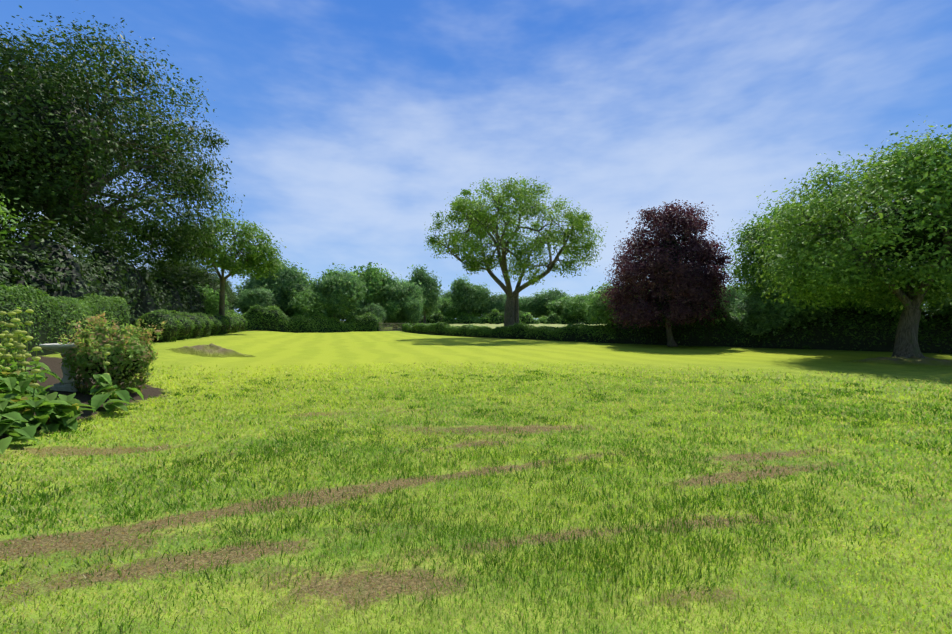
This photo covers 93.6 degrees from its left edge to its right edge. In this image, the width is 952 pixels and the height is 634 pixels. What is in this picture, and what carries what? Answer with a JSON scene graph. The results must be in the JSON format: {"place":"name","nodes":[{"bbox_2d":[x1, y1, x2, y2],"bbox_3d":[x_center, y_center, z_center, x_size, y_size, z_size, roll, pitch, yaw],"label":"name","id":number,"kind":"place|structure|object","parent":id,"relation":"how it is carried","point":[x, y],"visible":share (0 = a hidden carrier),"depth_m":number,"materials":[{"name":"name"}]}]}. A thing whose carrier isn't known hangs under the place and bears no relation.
{"place":"outdoors","nodes":[
{"label":"outdoors","id":0,"kind":"place"},
{"bbox_2d":[0,321,951,633],"bbox_3d":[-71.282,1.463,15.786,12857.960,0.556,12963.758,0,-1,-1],"label":"ground","id":1,"kind":"structure","parent":0,"point":[282,353],"depth_m":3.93,"materials":[{"name":"green plant"}]},
{"bbox_2d":[0,177,30,290],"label":"tree","id":2,"kind":"object","parent":1,"relation":"on","point":[3,209],"visible":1,"depth_m":11.92,"materials":[{"name":"green plant"}]},
{"bbox_2d":[39,343,89,391],"bbox_3d":[-7.679,0.945,8.440,0.830,0.888,0.830,0,-1,-1],"label":"bird bath","id":3,"kind":"object","parent":1,"relation":"on","point":[66,385],"visible":0.52,"depth_m":8.28,"materials":[{"name":"grey stone"}]},
{"bbox_2d":[0,284,130,356],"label":"tall hedge","id":4,"kind":"object","parent":1,"relation":"on","point":[50,324],"visible":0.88,"depth_m":14.69,"materials":[{"name":"green plant"}]},
{"bbox_2d":[0,309,143,453],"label":"leafy plants","id":5,"kind":"object","parent":1,"relation":"on","point":[25,398],"visible":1,"depth_m":6.29,"materials":[{"name":"green plant"}]},
{"bbox_2d":[57,311,167,394],"bbox_3d":[-7.026,0.687,8.627,1.593,1.623,1.637,0,-1,-1],"label":"variegated shrub","id":6,"kind":"object","parent":1,"relation":"on","point":[131,355],"visible":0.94,"depth_m":8.31,"materials":[{"name":"green plant"}]},
{"bbox_2d":[0,211,231,328],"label":"shrubs","id":7,"kind":"object","parent":1,"relation":"on","point":[49,267],"visible":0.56,"depth_m":21.66,"materials":[{"name":"green plant"}]},
{"bbox_2d":[0,5,244,279],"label":"tree","id":8,"kind":"object","parent":1,"relation":"on","point":[62,151],"visible":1,"depth_m":26.93,"materials":[{"name":"green plant"}]},
{"bbox_2d":[141,254,236,305],"bbox_3d":[-30.301,-2.150,46.198,9.874,8.426,10.223,0,-1,-32],"label":"tree line","id":9,"kind":"object","parent":1,"relation":"on","point":[189,272],"visible":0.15,"depth_m":44.63,"materials":[{"name":"green plant"}]},
{"bbox_2d":[133,309,247,341],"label":"hedge balls","id":10,"kind":"object","parent":1,"relation":"on","point":[179,326],"visible":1,"depth_m":26.52,"materials":[{"name":"green plant"}]},
{"bbox_2d":[165,343,255,357],"bbox_3d":[-10.941,1.407,18.233,3.787,0.649,2.482,0,-1,-1],"label":"soil mound","id":11,"kind":"object","parent":1,"relation":"on","point":[211,350],"visible":0.9,"depth_m":17.86,"materials":[{"name":"brown soil"}]},
{"bbox_2d":[194,283,229,314],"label":"boundary tree","id":12,"kind":"object","parent":1,"relation":"on","point":[212,298],"visible":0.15,"depth_m":41.13,"materials":[{"name":"green plant"}]},
{"bbox_2d":[207,275,238,309],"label":"tree line","id":13,"kind":"object","parent":1,"relation":"on","point":[232,297],"visible":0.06,"depth_m":57.52,"materials":[{"name":"green plant"}]},
{"bbox_2d":[164,205,287,333],"bbox_3d":[-21.846,-3.660,39.093,9.633,11.435,9.712,0,-1,-1],"label":"tree","id":14,"kind":"object","parent":1,"relation":"on","point":[250,264],"visible":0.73,"depth_m":38.35,"materials":[{"name":"green plant"}]},
{"bbox_2d":[225,310,238,316],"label":"tree","id":15,"kind":"object","parent":1,"relation":"on","point":[231,312],"visible":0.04,"depth_m":48.11,"materials":[{"name":"green plant"}]},
{"bbox_2d":[228,287,238,311],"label":"boundary tree","id":16,"kind":"object","parent":1,"relation":"on","point":[234,306],"depth_m":63.16,"materials":[{"name":"green plant"}]},
{"bbox_2d":[234,284,286,313],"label":"boundary tree","id":17,"kind":"object","parent":1,"relation":"on","point":[248,298],"visible":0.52,"depth_m":59.04,"materials":[{"name":"green plant"}]},
{"bbox_2d":[229,271,310,313],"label":"boundary tree","id":18,"kind":"object","parent":1,"relation":"on","point":[240,289],"depth_m":65.41,"materials":[{"name":"green plant"}]},
{"bbox_2d":[243,255,314,306],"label":"boundary tree","id":19,"kind":"object","parent":1,"relation":"on","point":[288,278],"visible":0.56,"depth_m":63.80,"materials":[{"name":"green plant"}]},
{"bbox_2d":[280,266,314,310],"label":"boundary tree","id":20,"kind":"object","parent":1,"relation":"on","point":[309,281],"depth_m":69.27,"materials":[{"name":"green plant"}]},
{"bbox_2d":[272,287,332,319],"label":"boundary tree","id":21,"kind":"object","parent":1,"relation":"on","point":[307,304],"visible":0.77,"depth_m":62.91,"materials":[{"name":"green plant"}]},
{"bbox_2d":[236,304,382,332],"bbox_3d":[-27.957,0.251,57.901,35.435,3.853,4.002,0,-1,-42],"label":"hedge","id":22,"kind":"object","parent":1,"relation":"on","point":[272,318],"visible":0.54,"depth_m":60.36,"materials":[{"name":"green plant"}]},
{"bbox_2d":[309,263,370,319],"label":"boundary tree","id":23,"kind":"object","parent":1,"relation":"on","point":[344,293],"visible":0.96,"depth_m":65.13,"materials":[{"name":"green plant"}]},
{"bbox_2d":[340,298,367,320],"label":"boundary tree","id":24,"kind":"object","parent":1,"relation":"on","point":[352,313],"visible":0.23,"depth_m":73.99,"materials":[{"name":"green plant"}]},
{"bbox_2d":[356,303,386,320],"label":"boundary tree","id":25,"kind":"object","parent":1,"relation":"on","point":[377,311],"visible":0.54,"depth_m":71.36,"materials":[{"name":"green plant"}]},
{"bbox_2d":[350,262,393,306],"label":"boundary tree","id":26,"kind":"object","parent":1,"relation":"on","point":[374,277],"visible":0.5,"depth_m":76.50,"materials":[{"name":"green plant"}]},
{"bbox_2d":[382,299,410,329],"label":"boundary tree","id":27,"kind":"object","parent":1,"relation":"on","point":[393,313],"visible":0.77,"depth_m":75.08,"materials":[{"name":"green plant"}]},
{"bbox_2d":[379,272,425,329],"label":"boundary tree","id":28,"kind":"object","parent":1,"relation":"on","point":[399,290],"visible":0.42,"depth_m":77.59,"materials":[{"name":"green plant"}]},
{"bbox_2d":[379,322,429,330],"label":"field gate","id":29,"kind":"structure","parent":1,"relation":"on","point":[380,326],"depth_m":68.07,"materials":[{"name":"brown wood"}]},
{"bbox_2d":[404,296,422,323],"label":"boundary tree","id":30,"kind":"object","parent":1,"relation":"on","point":[413,310],"visible":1,"depth_m":74.68,"materials":[{"name":"green plant"}]},
{"bbox_2d":[403,264,443,323],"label":"boundary tree","id":31,"kind":"object","parent":1,"relation":"on","point":[431,293],"visible":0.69,"depth_m":87.56,"materials":[{"name":"green plant"}]},
{"bbox_2d":[418,296,443,323],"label":"boundary tree","id":32,"kind":"object","parent":1,"relation":"on","point":[436,309],"depth_m":101.44,"materials":[{"name":"green plant"}]},
{"bbox_2d":[440,290,451,298],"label":"boundary tree","id":33,"kind":"object","parent":1,"relation":"on","point":[447,294],"visible":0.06,"depth_m":203.47,"materials":[{"name":"green plant"}]},
{"bbox_2d":[435,296,467,318],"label":"boundary tree","id":34,"kind":"object","parent":1,"relation":"on","point":[446,309],"visible":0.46,"depth_m":114.66,"materials":[{"name":"green plant"}]},
{"bbox_2d":[445,274,492,316],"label":"boundary tree","id":35,"kind":"object","parent":1,"relation":"on","point":[465,298],"visible":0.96,"depth_m":108.52,"materials":[{"name":"green plant"}]},
{"bbox_2d":[478,292,506,316],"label":"boundary tree","id":36,"kind":"object","parent":1,"relation":"on","point":[498,302],"visible":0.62,"depth_m":110.78,"materials":[{"name":"green plant"}]},
{"bbox_2d":[401,322,615,342],"bbox_3d":[-1.822,1.292,49.474,4.803,1.547,43.330,0,-1,-29],"label":"hedge","id":37,"kind":"object","parent":1,"relation":"on","point":[580,332],"visible":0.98,"depth_m":37.29,"materials":[{"name":"green plant"}]},
{"bbox_2d":[424,173,607,326],"bbox_3d":[3.349,-5.164,40.731,16.442,14.472,15.029,0,-1,-1],"label":"ash tree","id":38,"kind":"object","parent":1,"relation":"on","point":[480,221],"visible":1,"depth_m":38.00,"materials":[{"name":"green plant"}]},
{"bbox_2d":[449,323,603,328],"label":"field","id":39,"kind":"structure","parent":1,"relation":"on","point":[492,326],"depth_m":77.21,"materials":[{"name":"plant"}]},
{"bbox_2d":[519,299,533,315],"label":"boundary tree","id":40,"kind":"object","parent":1,"relation":"on","point":[523,310],"visible":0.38,"depth_m":115.85,"materials":[{"name":"green plant"}]},
{"bbox_2d":[519,289,556,318],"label":"boundary tree","id":41,"kind":"object","parent":1,"relation":"on","point":[536,303],"visible":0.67,"depth_m":114.60,"materials":[{"name":"green plant"}]},
{"bbox_2d":[543,288,569,314],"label":"boundary tree","id":42,"kind":"object","parent":1,"relation":"on","point":[558,295],"visible":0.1,"depth_m":114.31,"materials":[{"name":"green plant"}]},
{"bbox_2d":[382,308,744,325],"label":"meadow hedge","id":43,"kind":"object","parent":1,"relation":"on","point":[493,317],"depth_m":105.82,"materials":[{"name":"green plant"}]},
{"bbox_2d":[544,293,597,319],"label":"boundary tree","id":44,"kind":"object","parent":1,"relation":"on","point":[566,306],"visible":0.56,"depth_m":104.42,"materials":[{"name":"green plant"}]},
{"bbox_2d":[577,281,657,330],"bbox_3d":[10.984,-0.307,32.650,6.857,4.509,6.622,0,-1,17],"label":"boundary tree","id":45,"kind":"object","parent":1,"relation":"on","point":[595,310],"visible":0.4,"depth_m":31.50,"materials":[{"name":"green plant"}]},
{"bbox_2d":[598,199,739,346],"bbox_3d":[11.983,-2.663,27.658,8.540,9.242,7.723,0,-1,-1],"label":"purple tree","id":46,"kind":"object","parent":1,"relation":"on","point":[666,268],"visible":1,"depth_m":25.99,"materials":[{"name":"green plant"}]},
{"bbox_2d":[653,281,728,330],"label":"boundary tree","id":47,"kind":"object","parent":1,"relation":"on","point":[718,314],"visible":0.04,"depth_m":27.17,"materials":[{"name":"green plant"}]},
{"bbox_2d":[719,284,742,312],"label":"boundary tree","id":48,"kind":"object","parent":1,"relation":"on","point":[731,297],"visible":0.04,"depth_m":115.22,"materials":[{"name":"green plant"}]},
{"bbox_2d":[731,292,750,314],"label":"boundary tree","id":49,"kind":"object","parent":1,"relation":"on","point":[741,304],"visible":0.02,"depth_m":107.91,"materials":[{"name":"green plant"}]},
{"bbox_2d":[730,284,751,313],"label":"boundary tree","id":50,"kind":"object","parent":1,"relation":"on","point":[741,292],"visible":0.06,"depth_m":116.32,"materials":[{"name":"green plant"}]},
{"bbox_2d":[611,300,951,353],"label":"tall hedge","id":51,"kind":"object","parent":1,"relation":"on","point":[855,330],"visible":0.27,"depth_m":24.17,"materials":[{"name":"green plant"}]},
{"bbox_2d":[729,284,834,336],"bbox_3d":[17.370,-0.168,25.282,4.624,4.043,5.144,0,-1,-33],"label":"boundary tree","id":52,"kind":"object","parent":1,"relation":"on","point":[780,315],"visible":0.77,"depth_m":24.38,"materials":[{"name":"green plant"}]},
{"bbox_2d":[721,190,885,308],"bbox_3d":[18.572,-2.598,25.549,7.867,9.075,9.109,0,-1,-1],"label":"tree","id":53,"kind":"object","parent":1,"relation":"on","point":[746,278],"visible":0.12,"depth_m":25.96,"materials":[{"name":"green plant"}]},
{"bbox_2d":[738,116,951,357],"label":"old apple tree","id":54,"kind":"object","parent":1,"relation":"on","point":[905,230],"visible":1,"depth_m":16.20,"materials":[{"name":"green plant"}]},
{"bbox_2d":[824,291,935,324],"bbox_3d":[20.817,-0.404,24.651,3.911,4.567,6.881,0,-1,-18],"label":"boundary tree","id":55,"kind":"object","parent":1,"relation":"on","point":[899,305],"visible":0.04,"depth_m":22.34,"materials":[{"name":"green plant"}]},
{"bbox_2d":[840,356,951,366],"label":"soil patch","id":56,"kind":"object","parent":1,"relation":"on","point":[917,361],"visible":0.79,"depth_m":16.01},
{"bbox_2d":[923,286,951,325],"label":"boundary tree","id":57,"kind":"object","parent":1,"relation":"on","point":[947,307],"visible":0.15,"depth_m":21.03,"materials":[{"name":"green plant"}]},
{"bbox_2d":[0,0,951,320],"label":"sky","id":58,"kind":"structure","parent":0,"point":[347,124],"materials":[{"name":"blue"}]}
]}

